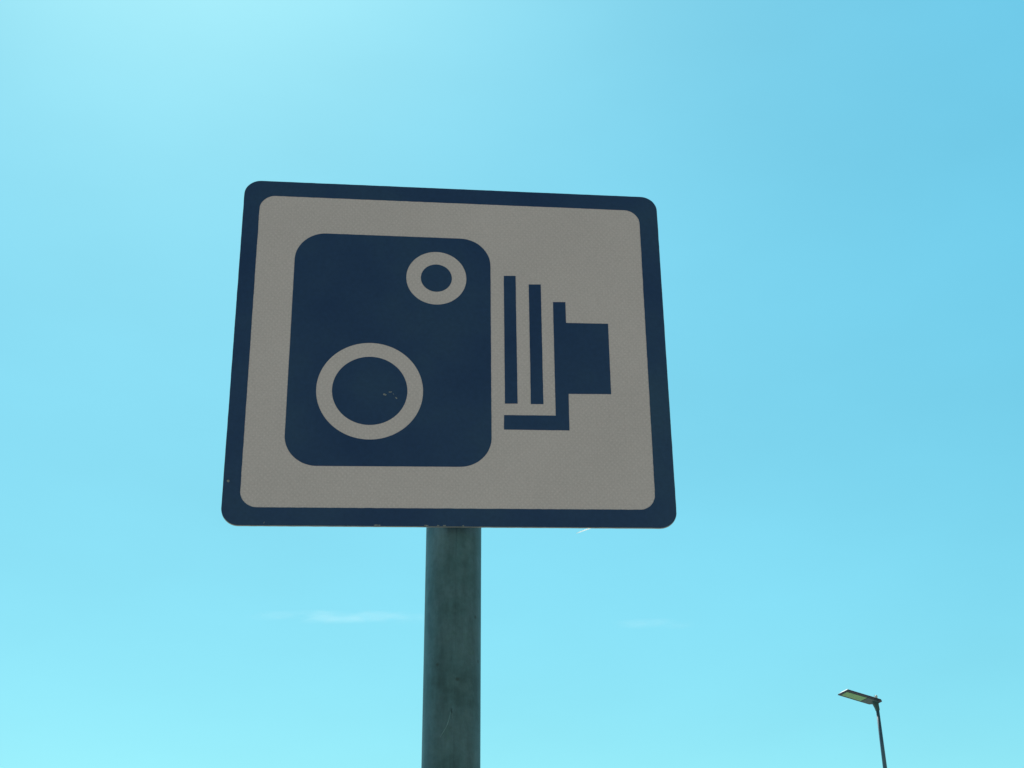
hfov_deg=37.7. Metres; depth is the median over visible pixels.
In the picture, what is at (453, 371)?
road sign
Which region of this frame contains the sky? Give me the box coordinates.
[0,0,1023,767]
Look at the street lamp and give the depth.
32.97 m
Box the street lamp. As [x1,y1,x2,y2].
[838,689,886,767]
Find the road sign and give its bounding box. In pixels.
[221,181,676,767]
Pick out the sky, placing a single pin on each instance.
(835, 187)

